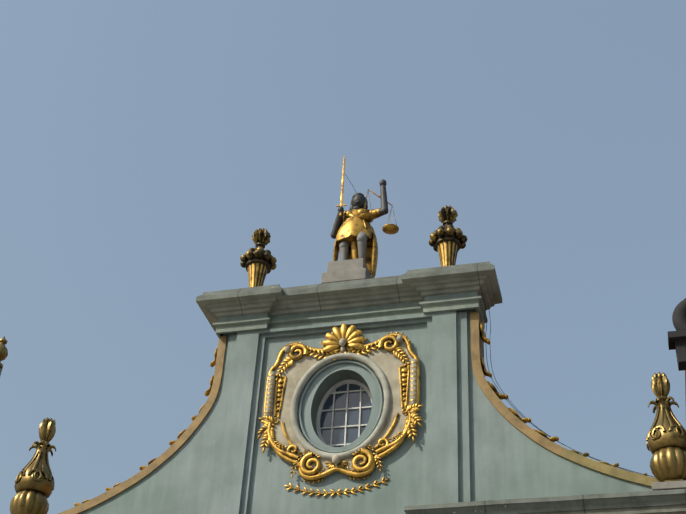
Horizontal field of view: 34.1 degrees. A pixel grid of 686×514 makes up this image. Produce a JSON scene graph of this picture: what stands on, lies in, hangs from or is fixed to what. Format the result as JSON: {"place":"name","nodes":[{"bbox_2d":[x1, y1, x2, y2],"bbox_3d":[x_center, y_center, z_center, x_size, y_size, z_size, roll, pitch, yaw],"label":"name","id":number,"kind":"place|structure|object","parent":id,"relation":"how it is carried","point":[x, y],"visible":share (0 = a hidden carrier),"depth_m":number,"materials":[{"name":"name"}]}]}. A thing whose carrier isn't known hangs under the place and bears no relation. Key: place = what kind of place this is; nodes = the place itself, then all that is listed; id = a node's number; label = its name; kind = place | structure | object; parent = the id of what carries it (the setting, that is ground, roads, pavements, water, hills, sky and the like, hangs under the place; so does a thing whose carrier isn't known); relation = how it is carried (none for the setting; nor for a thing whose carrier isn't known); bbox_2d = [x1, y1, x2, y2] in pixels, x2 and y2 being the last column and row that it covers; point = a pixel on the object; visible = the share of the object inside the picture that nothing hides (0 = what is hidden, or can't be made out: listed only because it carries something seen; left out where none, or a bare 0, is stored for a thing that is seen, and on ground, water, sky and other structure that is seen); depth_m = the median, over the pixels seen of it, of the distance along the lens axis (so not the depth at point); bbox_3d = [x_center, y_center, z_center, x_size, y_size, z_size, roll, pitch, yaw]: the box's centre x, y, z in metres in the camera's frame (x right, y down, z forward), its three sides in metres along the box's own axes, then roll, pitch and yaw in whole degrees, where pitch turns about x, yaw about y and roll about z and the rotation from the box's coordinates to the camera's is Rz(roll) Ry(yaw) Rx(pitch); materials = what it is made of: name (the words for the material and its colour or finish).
{"place":"outdoors","nodes":[
{"label":"outdoors","id":0,"kind":"place"},
{"bbox_2d":[0,0,685,513],"label":"sky","id":1,"kind":"structure","parent":0,"point":[145,145],"materials":[{"name":"blue"}]},
{"bbox_2d":[652,480,685,490],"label":"pedestal","id":2,"kind":"object","parent":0,"point":[670,485],"visible":0.41,"depth_m":12.89,"materials":[{"name":"grey stone"}]},
{"bbox_2d":[668,298,685,400],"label":"neighbour house","id":3,"kind":"structure","parent":0,"point":[677,340],"depth_m":14.19,"materials":[{"name":"grey stone"}]},
{"label":"ground","id":4,"kind":"structure","parent":0,"visible":0},
{"bbox_3d":[1.134,10.466,15.850,8.900,6.350,12.070,-6,-38,13],"label":"house","id":5,"kind":"object","parent":4,"relation":"on","visible":0},
{"bbox_2d":[80,309,651,513],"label":"gable wall","id":6,"kind":"structure","parent":5,"relation":"on","point":[508,460],"depth_m":14.40,"materials":[{"name":"paint"}]},
{"bbox_2d":[58,336,226,513],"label":"coping","id":7,"kind":"object","parent":6,"relation":"attached to","point":[174,447],"visible":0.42,"depth_m":15.20,"materials":[{"name":"beige stone"}]},
{"bbox_2d":[74,347,217,505],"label":"roof ornaments","id":8,"kind":"object","parent":7,"relation":"attached to","point":[212,364],"visible":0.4,"depth_m":15.35},
{"bbox_2d":[206,311,470,513],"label":"pilasters","id":9,"kind":"object","parent":6,"relation":"attached to","point":[448,478],"visible":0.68,"depth_m":14.85,"materials":[{"name":"paint"}]},
{"bbox_2d":[265,326,416,473],"bbox_3d":[-0.039,1.866,14.971,2.110,2.300,0.170,-6,-38,13],"label":"stone cartouche","id":10,"kind":"object","parent":6,"relation":"attached to","point":[383,364],"visible":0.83,"depth_m":15.00,"materials":[{"name":"beige stone"}]},
{"bbox_2d":[257,323,422,496],"bbox_3d":[-0.040,1.977,14.915,2.262,2.586,0.132,-6,-38,13],"label":"gilded ornament","id":11,"kind":"object","parent":10,"relation":"attached to","point":[350,335],"visible":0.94,"depth_m":14.81,"materials":[{"name":"gold metal"}]},
{"bbox_2d":[316,380,371,446],"bbox_3d":[0.046,2.180,15.184,0.860,1.200,0.030,-6,-38,13],"label":"oval window","id":12,"kind":"structure","parent":6,"relation":"attached to","point":[343,413],"depth_m":15.24,"materials":[{"name":"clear glass"}]},
{"bbox_2d":[196,261,501,337],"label":"cornice","id":13,"kind":"structure","parent":6,"relation":"attached to","point":[445,288],"depth_m":15.80,"materials":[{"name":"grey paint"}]},
{"bbox_2d":[240,228,276,286],"bbox_3d":[-1.284,0.137,16.891,0.568,1.350,0.552,-6,-38,13],"label":"finial","id":14,"kind":"object","parent":13,"relation":"on","point":[258,262],"visible":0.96,"depth_m":16.78,"materials":[{"name":"gold metal"}]},
{"bbox_2d":[321,258,370,283],"bbox_3d":[0.097,0.373,16.319,0.660,0.425,0.680,-6,-38,13],"label":"statue pedestal","id":15,"kind":"object","parent":13,"relation":"on","point":[347,270],"visible":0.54,"depth_m":16.06,"materials":[{"name":"stone"}]},
{"bbox_2d":[331,155,398,277],"bbox_3d":[0.343,-0.568,16.996,1.073,2.466,0.504,-6,-38,13],"label":"justice statue","id":16,"kind":"object","parent":15,"relation":"on","point":[353,233],"visible":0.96,"depth_m":16.75,"materials":[{"name":"metal"}]},
{"bbox_2d":[429,205,467,266],"bbox_3d":[1.523,-0.180,16.235,0.568,1.350,0.552,-6,-38,13],"label":"finial","id":17,"kind":"object","parent":13,"relation":"on","point":[447,241],"visible":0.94,"depth_m":16.12,"materials":[{"name":"gold metal"}]},
{"bbox_2d":[404,489,685,513],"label":"cornice","id":18,"kind":"structure","parent":6,"relation":"attached to","point":[672,501],"depth_m":13.07,"materials":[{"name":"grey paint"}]},
{"bbox_2d":[646,372,685,481],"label":"finial","id":19,"kind":"object","parent":18,"relation":"on","point":[666,441],"visible":0.94,"depth_m":13.30,"materials":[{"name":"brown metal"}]},
{"bbox_2d":[470,311,659,486],"bbox_3d":[2.956,1.889,14.359,2.546,2.852,0.450,-6,-38,13],"label":"coping","id":20,"kind":"object","parent":6,"relation":"on","point":[497,403],"visible":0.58,"depth_m":14.05,"materials":[{"name":"beige stone"}]},
{"bbox_2d":[480,321,647,475],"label":"roof ornaments","id":21,"kind":"object","parent":20,"relation":"attached to","point":[493,387],"visible":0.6,"depth_m":14.50},
{"bbox_2d":[484,301,653,476],"bbox_3d":[0.231,1.958,15.038,8.409,3.381,0.315,-6,-38,13],"label":"conductor wire and bird spikes","id":22,"kind":"object","parent":6,"relation":"attached to","point":[519,411],"visible":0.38,"depth_m":14.55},
{"bbox_3d":[-5.422,9.347,18.993,4.930,11.250,11.790,-6,-38,13],"label":"neighbouring house","id":23,"kind":"object","parent":4,"relation":"on","visible":0},
{"bbox_2d":[0,336,7,368],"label":"finial","id":24,"kind":"object","parent":23,"relation":"on","point":[3,350],"visible":1,"depth_m":17.48,"materials":[{"name":"brown metal"}]},
{"bbox_3d":[-3.482,3.875,14.633,5.056,0.584,0.602,-6,-38,13],"label":"lower cornice","id":25,"kind":"object","parent":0,"visible":0},
{"bbox_2d":[10,417,55,513],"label":"finial","id":26,"kind":"object","parent":25,"relation":"on","point":[34,484],"visible":1,"depth_m":15.23,"materials":[{"name":"brown metal"}]}
]}

